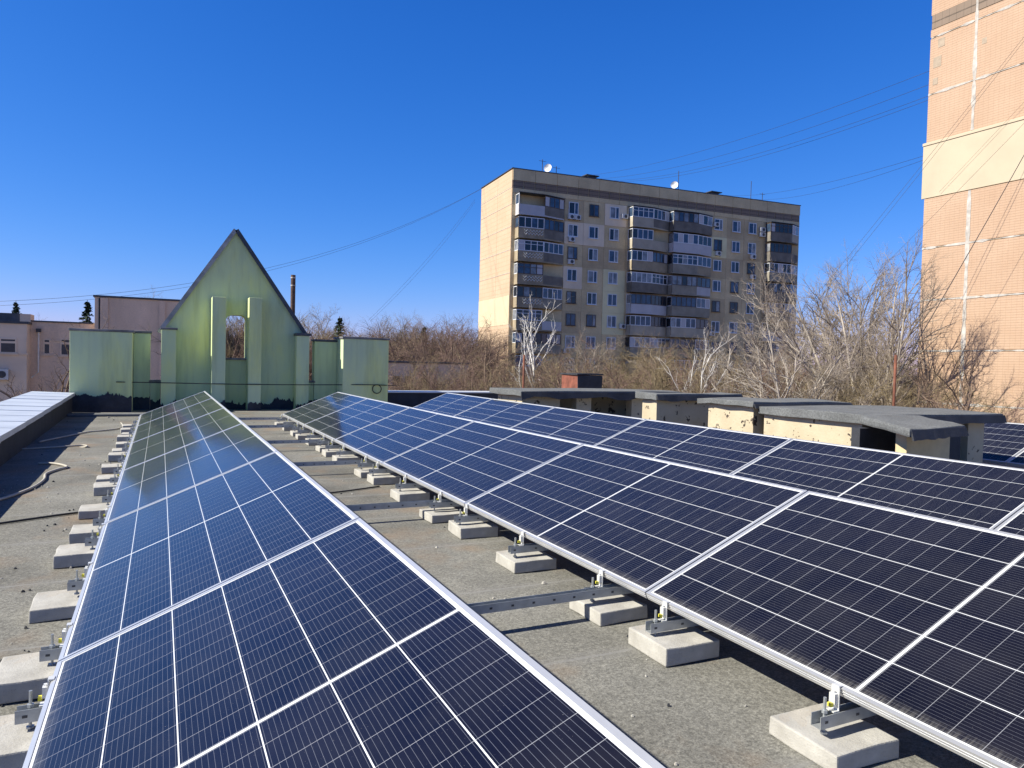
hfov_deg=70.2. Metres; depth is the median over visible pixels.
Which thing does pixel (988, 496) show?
solar panel
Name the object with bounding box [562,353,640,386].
bare tree
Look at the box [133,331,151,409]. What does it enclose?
green wall
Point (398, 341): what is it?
bare tree
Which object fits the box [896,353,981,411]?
bare tree
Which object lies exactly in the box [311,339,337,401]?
green wall
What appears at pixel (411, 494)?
concrete block
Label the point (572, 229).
window
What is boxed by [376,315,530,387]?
bare tree
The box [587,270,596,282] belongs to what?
window
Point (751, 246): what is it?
window
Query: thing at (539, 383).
bare tree
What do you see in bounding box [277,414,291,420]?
panel mount
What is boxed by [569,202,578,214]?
window
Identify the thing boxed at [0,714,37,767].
concrete block
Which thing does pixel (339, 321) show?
conifer tree
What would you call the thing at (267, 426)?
cross rail
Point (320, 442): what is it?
panel mount
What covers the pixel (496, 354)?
bare tree
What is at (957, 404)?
bare tree
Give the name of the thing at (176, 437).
solar panel
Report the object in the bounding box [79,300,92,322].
conifer tree
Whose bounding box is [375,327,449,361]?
bare tree
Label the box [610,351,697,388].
bare tree
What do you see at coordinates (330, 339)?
bare tree
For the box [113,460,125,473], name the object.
panel mount
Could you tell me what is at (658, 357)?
bare tree
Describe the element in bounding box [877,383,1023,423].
bare tree
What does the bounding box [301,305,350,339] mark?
bare tree
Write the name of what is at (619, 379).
bare tree
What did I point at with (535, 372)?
bare tree
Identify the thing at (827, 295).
bare tree
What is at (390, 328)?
bare tree
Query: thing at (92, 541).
panel mount
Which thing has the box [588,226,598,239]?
window
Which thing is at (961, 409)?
bare tree
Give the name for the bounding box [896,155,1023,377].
overhead wire
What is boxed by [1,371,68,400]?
bare tree
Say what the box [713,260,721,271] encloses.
window
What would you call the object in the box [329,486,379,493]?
cable
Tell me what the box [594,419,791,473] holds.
solar panel
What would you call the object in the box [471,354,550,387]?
bare tree
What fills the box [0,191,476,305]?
overhead wire
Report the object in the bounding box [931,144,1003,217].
overhead wire
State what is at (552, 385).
bare tree
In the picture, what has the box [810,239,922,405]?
bare tree
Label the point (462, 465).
solar panel
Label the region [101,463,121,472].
concrete block
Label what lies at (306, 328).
bare tree
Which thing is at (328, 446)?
panel mount
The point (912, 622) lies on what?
solar panel
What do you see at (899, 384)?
bare tree
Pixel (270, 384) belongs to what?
cable
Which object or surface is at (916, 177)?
overhead wire
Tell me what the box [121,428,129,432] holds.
concrete block
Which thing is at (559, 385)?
bare tree
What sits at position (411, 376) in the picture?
bare tree
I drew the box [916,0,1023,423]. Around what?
apartment tower
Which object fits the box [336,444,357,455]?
panel mount
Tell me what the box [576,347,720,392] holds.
bare tree
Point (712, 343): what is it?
window
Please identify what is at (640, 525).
solar panel
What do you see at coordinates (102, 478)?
concrete block
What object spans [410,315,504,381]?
bare tree
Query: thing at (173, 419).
solar panel
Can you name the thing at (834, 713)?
panel mount
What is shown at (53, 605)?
concrete block
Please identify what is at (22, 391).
bare tree
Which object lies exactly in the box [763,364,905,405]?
bare tree
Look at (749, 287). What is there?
window
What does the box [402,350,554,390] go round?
bare tree
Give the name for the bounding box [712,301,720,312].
window
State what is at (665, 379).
bare tree
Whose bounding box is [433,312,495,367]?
bare tree
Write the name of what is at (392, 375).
window
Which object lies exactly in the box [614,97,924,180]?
overhead wire
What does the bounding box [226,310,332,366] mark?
bare tree
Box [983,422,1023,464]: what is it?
solar panel
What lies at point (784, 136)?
overhead wire
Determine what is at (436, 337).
bare tree
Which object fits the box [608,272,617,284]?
window
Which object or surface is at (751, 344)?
window
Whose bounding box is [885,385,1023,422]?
bare tree
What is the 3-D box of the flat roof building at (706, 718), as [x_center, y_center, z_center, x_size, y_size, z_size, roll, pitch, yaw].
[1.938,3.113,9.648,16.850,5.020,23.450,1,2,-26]
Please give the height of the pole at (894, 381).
1.687 m
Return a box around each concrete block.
[0,652,57,704]
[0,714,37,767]
[28,590,80,622]
[53,543,95,568]
[69,524,102,543]
[78,503,109,518]
[93,482,116,495]
[96,474,119,481]
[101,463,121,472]
[108,452,125,461]
[112,448,121,451]
[116,442,128,447]
[117,435,131,441]
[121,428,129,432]
[122,424,132,427]
[282,427,293,430]
[290,430,305,435]
[296,433,314,439]
[305,438,327,445]
[315,445,340,451]
[321,449,345,456]
[332,455,359,460]
[354,468,380,477]
[367,473,400,484]
[390,488,429,501]
[420,507,464,522]
[449,520,497,538]
[495,551,555,573]
[569,594,646,625]
[629,624,719,666]
[770,703,898,767]
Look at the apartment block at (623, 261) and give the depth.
94.03 m
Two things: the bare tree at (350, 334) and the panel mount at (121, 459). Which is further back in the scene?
the bare tree at (350, 334)
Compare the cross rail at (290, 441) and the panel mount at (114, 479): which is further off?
the cross rail at (290, 441)
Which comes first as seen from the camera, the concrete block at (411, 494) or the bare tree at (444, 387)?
the concrete block at (411, 494)
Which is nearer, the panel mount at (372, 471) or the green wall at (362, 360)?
the panel mount at (372, 471)
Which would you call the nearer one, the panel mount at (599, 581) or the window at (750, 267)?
the panel mount at (599, 581)
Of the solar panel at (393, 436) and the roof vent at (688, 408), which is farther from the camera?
the roof vent at (688, 408)
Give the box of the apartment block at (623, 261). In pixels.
[478,167,800,390]
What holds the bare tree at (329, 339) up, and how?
on the ground
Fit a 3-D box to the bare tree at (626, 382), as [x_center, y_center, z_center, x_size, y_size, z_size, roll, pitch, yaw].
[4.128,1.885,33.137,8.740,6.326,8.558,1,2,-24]
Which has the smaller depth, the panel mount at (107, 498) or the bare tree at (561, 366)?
the panel mount at (107, 498)
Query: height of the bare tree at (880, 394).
7.003 m
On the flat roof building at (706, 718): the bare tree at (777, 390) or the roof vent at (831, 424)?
the roof vent at (831, 424)
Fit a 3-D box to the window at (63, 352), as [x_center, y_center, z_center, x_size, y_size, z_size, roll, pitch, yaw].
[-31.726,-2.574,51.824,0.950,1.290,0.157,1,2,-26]
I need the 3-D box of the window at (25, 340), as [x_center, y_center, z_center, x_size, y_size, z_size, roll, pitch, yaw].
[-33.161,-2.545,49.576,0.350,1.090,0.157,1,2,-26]
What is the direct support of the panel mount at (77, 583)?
on the concrete block at (53, 605)
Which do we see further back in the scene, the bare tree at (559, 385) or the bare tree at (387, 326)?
the bare tree at (387, 326)
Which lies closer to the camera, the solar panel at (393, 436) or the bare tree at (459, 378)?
the solar panel at (393, 436)
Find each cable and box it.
[0,462,67,500]
[0,512,77,523]
[22,444,87,449]
[38,417,122,442]
[116,381,396,393]
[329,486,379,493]
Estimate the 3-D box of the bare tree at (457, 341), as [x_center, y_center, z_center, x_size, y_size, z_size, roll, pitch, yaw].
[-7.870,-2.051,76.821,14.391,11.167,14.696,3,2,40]
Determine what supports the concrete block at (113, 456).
on the flat roof building at (706, 718)
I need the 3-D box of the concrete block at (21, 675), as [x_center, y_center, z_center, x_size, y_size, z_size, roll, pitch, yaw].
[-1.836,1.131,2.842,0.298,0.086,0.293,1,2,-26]
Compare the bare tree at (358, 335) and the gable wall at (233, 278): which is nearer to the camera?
the gable wall at (233, 278)
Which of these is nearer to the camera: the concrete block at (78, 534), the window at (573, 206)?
the concrete block at (78, 534)
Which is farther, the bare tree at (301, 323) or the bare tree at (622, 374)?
the bare tree at (301, 323)
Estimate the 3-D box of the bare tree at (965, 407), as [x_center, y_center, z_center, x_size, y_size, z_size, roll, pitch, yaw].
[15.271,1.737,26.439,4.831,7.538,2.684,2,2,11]
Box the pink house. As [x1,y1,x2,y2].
[388,361,468,390]
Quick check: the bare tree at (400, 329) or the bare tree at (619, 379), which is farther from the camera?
the bare tree at (400, 329)
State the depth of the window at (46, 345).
51.34 m
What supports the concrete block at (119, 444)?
on the flat roof building at (706, 718)
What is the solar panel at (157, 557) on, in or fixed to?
on the panel mount at (77, 583)
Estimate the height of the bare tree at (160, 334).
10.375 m
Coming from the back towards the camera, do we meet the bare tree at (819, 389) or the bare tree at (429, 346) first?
the bare tree at (429, 346)
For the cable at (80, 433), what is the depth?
11.59 m
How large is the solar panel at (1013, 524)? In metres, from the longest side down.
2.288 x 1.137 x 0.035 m
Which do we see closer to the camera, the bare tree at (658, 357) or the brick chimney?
the brick chimney
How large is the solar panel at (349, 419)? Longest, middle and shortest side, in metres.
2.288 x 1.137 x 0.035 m
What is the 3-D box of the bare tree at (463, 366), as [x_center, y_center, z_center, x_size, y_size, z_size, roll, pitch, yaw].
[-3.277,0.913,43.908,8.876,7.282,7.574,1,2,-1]
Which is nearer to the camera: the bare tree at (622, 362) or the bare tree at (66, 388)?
the bare tree at (66, 388)
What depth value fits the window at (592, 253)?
92.28 m
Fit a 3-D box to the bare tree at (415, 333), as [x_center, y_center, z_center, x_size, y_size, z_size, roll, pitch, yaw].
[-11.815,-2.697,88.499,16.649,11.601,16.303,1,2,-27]
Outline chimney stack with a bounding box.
[290,275,295,313]
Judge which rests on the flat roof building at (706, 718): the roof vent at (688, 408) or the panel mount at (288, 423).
the roof vent at (688, 408)
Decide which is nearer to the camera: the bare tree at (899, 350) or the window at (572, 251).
the bare tree at (899, 350)
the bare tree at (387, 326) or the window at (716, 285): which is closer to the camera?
the bare tree at (387, 326)
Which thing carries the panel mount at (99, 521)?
on the concrete block at (78, 534)
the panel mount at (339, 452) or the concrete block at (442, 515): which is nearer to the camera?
the concrete block at (442, 515)
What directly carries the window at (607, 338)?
in the apartment block at (623, 261)
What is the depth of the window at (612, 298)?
93.53 m
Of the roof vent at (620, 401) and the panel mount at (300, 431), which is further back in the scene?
the roof vent at (620, 401)
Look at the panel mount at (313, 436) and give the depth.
10.92 m
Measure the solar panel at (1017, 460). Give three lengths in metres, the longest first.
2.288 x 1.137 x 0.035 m
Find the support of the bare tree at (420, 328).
on the ground
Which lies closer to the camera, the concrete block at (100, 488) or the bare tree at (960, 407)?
the concrete block at (100, 488)
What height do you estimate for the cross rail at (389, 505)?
0.441 m
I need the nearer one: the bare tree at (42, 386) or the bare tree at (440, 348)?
the bare tree at (42, 386)
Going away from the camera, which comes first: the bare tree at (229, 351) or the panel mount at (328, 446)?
the panel mount at (328, 446)
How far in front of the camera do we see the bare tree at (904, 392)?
48.11 m
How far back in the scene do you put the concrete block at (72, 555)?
4.42 m
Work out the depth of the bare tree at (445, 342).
71.00 m
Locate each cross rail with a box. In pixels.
[239,417,285,419]
[247,425,301,427]
[267,439,329,443]
[292,460,373,466]
[345,499,450,510]
[466,584,634,614]
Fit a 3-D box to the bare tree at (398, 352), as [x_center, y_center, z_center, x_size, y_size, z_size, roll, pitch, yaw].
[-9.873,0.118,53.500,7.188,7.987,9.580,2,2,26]
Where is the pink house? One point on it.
(400, 364)
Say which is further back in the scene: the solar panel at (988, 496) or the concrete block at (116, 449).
the concrete block at (116, 449)
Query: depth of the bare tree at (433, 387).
33.30 m
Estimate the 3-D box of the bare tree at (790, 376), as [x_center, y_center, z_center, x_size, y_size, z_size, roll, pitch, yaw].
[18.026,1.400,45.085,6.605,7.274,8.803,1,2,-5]
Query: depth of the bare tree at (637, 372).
41.35 m
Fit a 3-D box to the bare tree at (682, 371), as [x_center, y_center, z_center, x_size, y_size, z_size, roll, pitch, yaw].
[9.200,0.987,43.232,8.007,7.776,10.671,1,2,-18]
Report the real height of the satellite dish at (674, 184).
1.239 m
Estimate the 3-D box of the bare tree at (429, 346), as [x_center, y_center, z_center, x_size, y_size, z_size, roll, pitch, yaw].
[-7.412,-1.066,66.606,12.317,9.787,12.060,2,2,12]
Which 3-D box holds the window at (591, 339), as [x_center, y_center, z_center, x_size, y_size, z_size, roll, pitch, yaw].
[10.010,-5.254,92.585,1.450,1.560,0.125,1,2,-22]
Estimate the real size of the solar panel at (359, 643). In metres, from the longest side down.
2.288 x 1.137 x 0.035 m
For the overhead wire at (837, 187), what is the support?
attached to the apartment block at (623, 261)
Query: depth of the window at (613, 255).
93.37 m
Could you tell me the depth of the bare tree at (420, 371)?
37.80 m
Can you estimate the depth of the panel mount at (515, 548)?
4.61 m
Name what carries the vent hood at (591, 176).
on the apartment block at (623, 261)
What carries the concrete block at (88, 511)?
on the flat roof building at (706, 718)
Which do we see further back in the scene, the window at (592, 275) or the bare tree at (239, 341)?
the window at (592, 275)
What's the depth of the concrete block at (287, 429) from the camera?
12.90 m
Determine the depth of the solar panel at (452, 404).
13.85 m
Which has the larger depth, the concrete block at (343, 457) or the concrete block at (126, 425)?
the concrete block at (126, 425)
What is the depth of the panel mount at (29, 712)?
2.36 m
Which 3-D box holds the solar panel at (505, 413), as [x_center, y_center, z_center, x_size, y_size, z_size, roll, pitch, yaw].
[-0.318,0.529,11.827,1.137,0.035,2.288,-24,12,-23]
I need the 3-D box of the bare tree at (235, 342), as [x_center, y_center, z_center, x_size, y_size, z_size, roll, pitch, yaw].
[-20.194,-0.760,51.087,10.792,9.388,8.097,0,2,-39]
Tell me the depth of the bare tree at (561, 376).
38.18 m
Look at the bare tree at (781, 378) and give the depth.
43.77 m
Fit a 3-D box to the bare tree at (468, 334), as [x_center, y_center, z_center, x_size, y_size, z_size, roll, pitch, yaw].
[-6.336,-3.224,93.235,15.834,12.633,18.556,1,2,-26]
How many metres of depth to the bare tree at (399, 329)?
76.94 m
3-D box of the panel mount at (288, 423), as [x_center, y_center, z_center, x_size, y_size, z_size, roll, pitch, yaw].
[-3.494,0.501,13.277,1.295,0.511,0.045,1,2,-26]
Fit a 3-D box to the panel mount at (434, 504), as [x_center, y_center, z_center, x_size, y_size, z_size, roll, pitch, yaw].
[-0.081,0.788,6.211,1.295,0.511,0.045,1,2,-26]
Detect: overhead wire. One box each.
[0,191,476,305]
[14,187,483,300]
[588,72,925,175]
[603,85,926,178]
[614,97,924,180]
[618,100,926,181]
[729,156,921,195]
[760,160,922,199]
[800,41,1023,322]
[803,37,1023,311]
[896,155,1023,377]
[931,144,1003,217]
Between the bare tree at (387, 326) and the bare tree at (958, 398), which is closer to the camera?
the bare tree at (958, 398)
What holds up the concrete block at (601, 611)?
on the flat roof building at (706, 718)
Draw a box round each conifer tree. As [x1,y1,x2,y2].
[12,302,21,313]
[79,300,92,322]
[329,316,349,338]
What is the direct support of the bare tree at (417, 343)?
on the ground
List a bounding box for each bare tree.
[0,306,111,397]
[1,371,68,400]
[10,374,60,394]
[132,321,243,354]
[150,317,244,379]
[226,304,366,378]
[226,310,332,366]
[226,311,323,353]
[226,316,311,357]
[229,311,324,344]
[230,311,335,348]
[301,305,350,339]
[304,324,410,379]
[308,323,402,346]
[309,337,399,379]
[310,323,405,356]
[332,330,459,361]
[334,312,465,347]
[344,318,440,346]
[345,316,497,344]
[346,330,430,360]
[357,316,469,343]
[362,325,499,365]
[364,319,468,361]
[367,322,478,361]
[370,319,435,347]
[371,323,488,371]
[375,311,518,380]
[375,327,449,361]
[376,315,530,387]
[381,314,511,372]
[386,311,473,341]
[388,342,534,390]
[388,345,492,390]
[388,347,487,390]
[388,355,468,389]
[388,358,489,390]
[388,361,463,390]
[389,345,508,390]
[390,323,482,349]
[390,334,408,360]
[390,342,529,389]
[392,353,522,390]
[393,324,516,370]
[396,313,509,362]
[396,318,430,345]
[399,315,509,382]
[401,316,498,379]
[401,319,478,357]
[402,311,513,368]
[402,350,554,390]
[403,319,479,341]
[404,367,484,390]
[405,311,504,380]
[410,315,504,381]
[413,342,495,390]
[429,324,534,388]
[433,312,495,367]
[465,353,560,389]
[469,342,566,387]
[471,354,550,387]
[475,324,528,389]
[493,341,684,390]
[493,351,608,387]
[496,359,713,392]
[497,352,575,386]
[497,358,648,388]
[504,352,628,387]
[508,355,561,387]
[511,349,560,387]
[525,340,615,387]
[531,348,741,392]
[532,346,630,378]
[535,340,721,390]
[548,349,664,386]
[550,330,665,378]
[557,325,630,387]
[557,348,686,384]
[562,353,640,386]
[572,329,678,387]
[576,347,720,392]
[585,352,674,388]
[595,336,733,393]
[603,354,759,396]
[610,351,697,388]
[615,341,756,391]
[618,338,737,391]
[627,351,761,397]
[633,339,691,384]
[638,357,668,390]
[657,365,802,397]
[658,319,865,399]
[665,338,825,397]
[669,342,748,388]
[684,353,804,397]
[690,356,830,399]
[694,317,892,405]
[698,259,843,399]
[729,348,796,389]
[731,246,968,404]
[732,350,813,395]
[743,220,955,407]
[745,355,858,397]
[746,368,916,405]
[752,259,890,397]
[754,300,837,392]
[759,354,872,402]
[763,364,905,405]
[786,373,867,403]
[793,360,916,400]
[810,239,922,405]
[811,344,1002,411]
[816,350,1005,411]
[854,359,916,405]
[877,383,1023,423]
[882,383,1022,421]
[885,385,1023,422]
[889,365,916,406]
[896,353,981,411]
[899,330,1003,410]
[918,373,1023,422]
[924,372,1023,422]
[924,386,1022,421]
[940,382,972,409]
[1000,392,1023,422]
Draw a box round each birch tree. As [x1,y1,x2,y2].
[507,294,567,387]
[655,325,739,391]
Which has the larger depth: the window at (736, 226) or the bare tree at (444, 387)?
the window at (736, 226)
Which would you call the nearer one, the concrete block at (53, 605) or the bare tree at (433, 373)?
the concrete block at (53, 605)
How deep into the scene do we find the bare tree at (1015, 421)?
21.96 m
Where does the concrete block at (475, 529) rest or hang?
on the flat roof building at (706, 718)
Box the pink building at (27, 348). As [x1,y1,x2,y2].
[0,295,179,403]
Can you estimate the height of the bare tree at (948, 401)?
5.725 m
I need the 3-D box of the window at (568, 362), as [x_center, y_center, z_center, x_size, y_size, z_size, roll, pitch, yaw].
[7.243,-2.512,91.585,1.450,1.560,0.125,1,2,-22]
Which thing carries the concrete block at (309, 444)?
on the flat roof building at (706, 718)
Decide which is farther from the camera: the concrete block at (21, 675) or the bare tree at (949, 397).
the bare tree at (949, 397)
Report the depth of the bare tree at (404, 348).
55.89 m
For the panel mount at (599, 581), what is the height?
0.511 m
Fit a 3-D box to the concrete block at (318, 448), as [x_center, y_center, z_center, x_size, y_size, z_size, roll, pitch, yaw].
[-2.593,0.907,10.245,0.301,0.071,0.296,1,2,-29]
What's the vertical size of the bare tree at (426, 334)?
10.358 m
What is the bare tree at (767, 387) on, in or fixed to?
on the ground
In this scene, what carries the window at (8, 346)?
in the pink building at (27, 348)
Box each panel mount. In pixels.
[15,675,54,728]
[39,622,72,664]
[67,562,91,594]
[85,523,104,548]
[93,506,110,528]
[102,485,117,504]
[110,468,122,484]
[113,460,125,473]
[118,450,128,464]
[122,441,130,451]
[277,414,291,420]
[283,417,296,424]
[292,423,307,430]
[297,424,314,433]
[307,429,325,437]
[317,434,337,445]
[325,439,345,450]
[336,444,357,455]
[357,455,381,468]
[369,461,395,475]
[395,474,424,490]
[429,491,460,510]
[454,504,488,524]
[508,531,548,556]
[584,569,620,601]
[645,600,698,634]
[811,682,877,734]
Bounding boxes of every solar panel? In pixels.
[22,518,664,767]
[58,451,358,661]
[104,423,277,522]
[121,407,242,470]
[131,398,223,442]
[137,391,212,425]
[282,392,366,425]
[304,398,409,441]
[334,407,473,464]
[382,421,583,506]
[413,393,491,415]
[455,399,553,427]
[464,444,807,597]
[511,407,645,445]
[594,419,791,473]
[646,491,1023,767]
[731,438,1023,529]
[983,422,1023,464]
[994,507,1023,535]
[1006,450,1023,466]
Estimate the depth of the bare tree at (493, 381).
37.93 m
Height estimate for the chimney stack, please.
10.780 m
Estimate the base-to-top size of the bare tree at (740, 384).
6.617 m
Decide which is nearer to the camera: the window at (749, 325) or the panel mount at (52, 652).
the panel mount at (52, 652)
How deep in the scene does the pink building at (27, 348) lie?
51.57 m
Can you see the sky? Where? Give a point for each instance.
(136, 136)
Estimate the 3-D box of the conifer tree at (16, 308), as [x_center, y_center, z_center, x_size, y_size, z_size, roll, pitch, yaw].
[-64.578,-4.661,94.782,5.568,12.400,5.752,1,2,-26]
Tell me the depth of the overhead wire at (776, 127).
52.09 m
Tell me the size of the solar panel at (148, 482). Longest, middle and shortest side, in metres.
2.288 x 1.137 x 0.035 m
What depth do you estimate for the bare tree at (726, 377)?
32.78 m
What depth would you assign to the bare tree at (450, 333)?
53.90 m
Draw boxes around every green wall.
[68,328,134,411]
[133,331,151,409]
[149,380,160,409]
[308,380,314,402]
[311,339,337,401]
[334,336,389,401]
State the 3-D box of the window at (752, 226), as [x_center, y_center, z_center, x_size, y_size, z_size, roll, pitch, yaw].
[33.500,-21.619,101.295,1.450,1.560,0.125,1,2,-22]
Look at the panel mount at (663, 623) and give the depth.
3.31 m
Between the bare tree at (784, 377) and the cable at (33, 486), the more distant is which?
the bare tree at (784, 377)
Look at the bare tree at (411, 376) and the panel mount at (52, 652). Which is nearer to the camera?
the panel mount at (52, 652)
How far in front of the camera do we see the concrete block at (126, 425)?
12.41 m
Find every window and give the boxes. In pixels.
[0,338,17,354]
[22,339,27,354]
[41,339,51,355]
[58,339,69,356]
[392,375,400,389]
[564,358,573,369]
[565,313,575,325]
[565,336,574,347]
[566,291,575,303]
[567,246,577,259]
[567,269,576,281]
[568,224,577,237]
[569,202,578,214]
[585,336,594,348]
[586,292,596,304]
[586,314,595,326]
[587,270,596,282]
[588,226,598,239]
[588,248,597,260]
[589,204,598,216]
[606,315,615,327]
[606,337,615,349]
[607,294,616,306]
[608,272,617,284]
[609,206,619,219]
[609,228,618,240]
[609,250,617,262]
[710,342,718,352]
[711,321,719,332]
[712,280,720,291]
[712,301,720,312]
[713,239,721,250]
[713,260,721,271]
[714,219,722,230]
[728,342,736,353]
[729,322,737,333]
[730,282,738,293]
[730,302,737,313]
[731,261,738,272]
[732,221,740,232]
[732,241,739,252]
[744,343,752,353]
[745,323,752,333]
[746,283,754,294]
[746,303,753,314]
[747,263,754,274]
[748,223,756,234]
[748,243,755,254]
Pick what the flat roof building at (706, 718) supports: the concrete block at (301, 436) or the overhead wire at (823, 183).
the concrete block at (301, 436)
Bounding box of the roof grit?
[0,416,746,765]
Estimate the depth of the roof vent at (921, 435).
7.14 m
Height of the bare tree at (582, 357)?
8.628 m
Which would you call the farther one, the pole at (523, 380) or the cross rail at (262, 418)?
the pole at (523, 380)
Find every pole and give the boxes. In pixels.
[522,355,524,387]
[892,355,896,405]
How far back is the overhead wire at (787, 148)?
52.86 m
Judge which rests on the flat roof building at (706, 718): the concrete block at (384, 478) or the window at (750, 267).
the concrete block at (384, 478)
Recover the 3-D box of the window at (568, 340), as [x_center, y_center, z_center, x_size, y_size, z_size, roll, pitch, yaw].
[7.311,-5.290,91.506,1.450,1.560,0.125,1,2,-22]
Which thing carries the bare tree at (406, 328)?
on the ground
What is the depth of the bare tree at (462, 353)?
79.06 m
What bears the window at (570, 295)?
in the apartment block at (623, 261)
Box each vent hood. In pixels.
[583,174,598,177]
[705,191,721,193]
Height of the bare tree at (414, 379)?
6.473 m
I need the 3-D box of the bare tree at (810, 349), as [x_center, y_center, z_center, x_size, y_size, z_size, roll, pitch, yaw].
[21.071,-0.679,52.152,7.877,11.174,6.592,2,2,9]
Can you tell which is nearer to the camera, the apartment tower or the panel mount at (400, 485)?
the panel mount at (400, 485)
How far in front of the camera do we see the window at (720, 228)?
99.27 m
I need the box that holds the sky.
[0,0,931,373]
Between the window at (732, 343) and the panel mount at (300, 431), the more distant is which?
the window at (732, 343)
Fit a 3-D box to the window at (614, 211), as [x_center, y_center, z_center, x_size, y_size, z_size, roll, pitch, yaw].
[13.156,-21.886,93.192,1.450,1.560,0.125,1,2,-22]
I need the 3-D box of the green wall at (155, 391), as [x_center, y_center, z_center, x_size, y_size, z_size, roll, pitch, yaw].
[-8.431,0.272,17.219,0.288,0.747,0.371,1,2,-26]
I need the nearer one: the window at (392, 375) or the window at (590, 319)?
the window at (392, 375)
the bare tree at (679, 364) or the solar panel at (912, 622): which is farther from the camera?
the bare tree at (679, 364)
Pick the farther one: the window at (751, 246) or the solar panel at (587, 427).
the window at (751, 246)
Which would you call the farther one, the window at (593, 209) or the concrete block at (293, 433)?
the window at (593, 209)
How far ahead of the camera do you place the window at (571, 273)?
91.30 m
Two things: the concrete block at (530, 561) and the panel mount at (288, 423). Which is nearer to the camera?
the concrete block at (530, 561)
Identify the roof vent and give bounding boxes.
[490,388,680,417]
[636,392,742,426]
[698,397,852,433]
[759,405,1006,463]
[851,415,968,459]
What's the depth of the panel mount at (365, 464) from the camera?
8.12 m
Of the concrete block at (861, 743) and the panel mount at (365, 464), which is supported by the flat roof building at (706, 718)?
the concrete block at (861, 743)
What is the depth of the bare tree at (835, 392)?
37.40 m
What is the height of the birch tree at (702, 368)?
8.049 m
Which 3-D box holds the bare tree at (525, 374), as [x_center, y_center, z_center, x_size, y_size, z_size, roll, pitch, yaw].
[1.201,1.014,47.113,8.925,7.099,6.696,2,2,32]
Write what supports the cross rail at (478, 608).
attached to the panel mount at (599, 581)
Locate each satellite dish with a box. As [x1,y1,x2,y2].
[544,164,551,171]
[671,181,677,188]
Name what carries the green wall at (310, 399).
on the flat roof building at (706, 718)
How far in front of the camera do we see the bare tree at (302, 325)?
61.73 m
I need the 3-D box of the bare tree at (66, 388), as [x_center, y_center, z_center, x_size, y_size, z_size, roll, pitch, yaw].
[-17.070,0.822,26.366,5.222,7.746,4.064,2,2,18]
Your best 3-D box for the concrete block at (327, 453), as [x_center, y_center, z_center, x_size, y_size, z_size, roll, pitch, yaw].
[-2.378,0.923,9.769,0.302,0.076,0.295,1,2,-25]
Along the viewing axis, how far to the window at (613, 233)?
93.28 m
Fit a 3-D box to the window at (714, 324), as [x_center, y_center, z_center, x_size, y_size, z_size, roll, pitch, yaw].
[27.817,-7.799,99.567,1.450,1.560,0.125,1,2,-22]
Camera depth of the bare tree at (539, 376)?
51.19 m
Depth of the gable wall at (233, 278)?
17.63 m
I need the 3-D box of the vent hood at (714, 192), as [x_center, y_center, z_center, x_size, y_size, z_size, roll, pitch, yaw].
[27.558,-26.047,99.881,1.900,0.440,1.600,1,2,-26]
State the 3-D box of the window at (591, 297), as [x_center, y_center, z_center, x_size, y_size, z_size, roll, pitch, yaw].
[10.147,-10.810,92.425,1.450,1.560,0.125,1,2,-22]
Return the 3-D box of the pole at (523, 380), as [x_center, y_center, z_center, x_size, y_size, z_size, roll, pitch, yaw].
[0.265,0.092,17.024,0.048,1.547,0.048,3,2,36]
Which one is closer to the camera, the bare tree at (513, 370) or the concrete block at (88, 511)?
the concrete block at (88, 511)
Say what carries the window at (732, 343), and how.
in the apartment block at (623, 261)
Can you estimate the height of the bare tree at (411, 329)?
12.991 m
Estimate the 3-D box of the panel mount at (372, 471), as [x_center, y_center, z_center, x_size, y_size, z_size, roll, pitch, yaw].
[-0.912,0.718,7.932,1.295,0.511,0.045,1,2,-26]
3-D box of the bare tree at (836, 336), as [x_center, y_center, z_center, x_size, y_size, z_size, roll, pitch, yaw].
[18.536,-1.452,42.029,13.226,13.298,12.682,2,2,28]
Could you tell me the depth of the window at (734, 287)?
100.54 m
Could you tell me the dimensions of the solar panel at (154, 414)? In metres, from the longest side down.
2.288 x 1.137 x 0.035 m
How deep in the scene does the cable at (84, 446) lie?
9.85 m
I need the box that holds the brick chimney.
[560,373,603,387]
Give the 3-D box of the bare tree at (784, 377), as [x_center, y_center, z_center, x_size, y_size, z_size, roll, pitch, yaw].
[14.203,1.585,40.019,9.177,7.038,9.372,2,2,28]
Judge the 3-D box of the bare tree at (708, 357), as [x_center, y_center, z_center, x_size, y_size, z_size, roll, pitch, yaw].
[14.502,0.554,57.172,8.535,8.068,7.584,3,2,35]
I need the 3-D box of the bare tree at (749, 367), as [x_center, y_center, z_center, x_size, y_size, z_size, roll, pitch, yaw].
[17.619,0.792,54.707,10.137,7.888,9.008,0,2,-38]
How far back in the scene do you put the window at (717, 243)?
99.27 m
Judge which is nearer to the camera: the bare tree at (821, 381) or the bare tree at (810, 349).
the bare tree at (821, 381)
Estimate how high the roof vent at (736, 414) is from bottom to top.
0.962 m
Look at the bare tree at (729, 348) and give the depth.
36.60 m
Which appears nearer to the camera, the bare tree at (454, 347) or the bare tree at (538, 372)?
the bare tree at (538, 372)
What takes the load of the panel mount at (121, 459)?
on the concrete block at (107, 468)
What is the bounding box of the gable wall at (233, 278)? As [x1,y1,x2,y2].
[157,229,310,410]
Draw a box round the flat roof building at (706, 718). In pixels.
[0,390,1023,767]
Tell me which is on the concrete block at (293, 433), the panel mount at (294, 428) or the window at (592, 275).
the panel mount at (294, 428)
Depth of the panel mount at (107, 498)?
5.86 m
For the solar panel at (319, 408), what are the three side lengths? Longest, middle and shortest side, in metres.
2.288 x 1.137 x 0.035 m

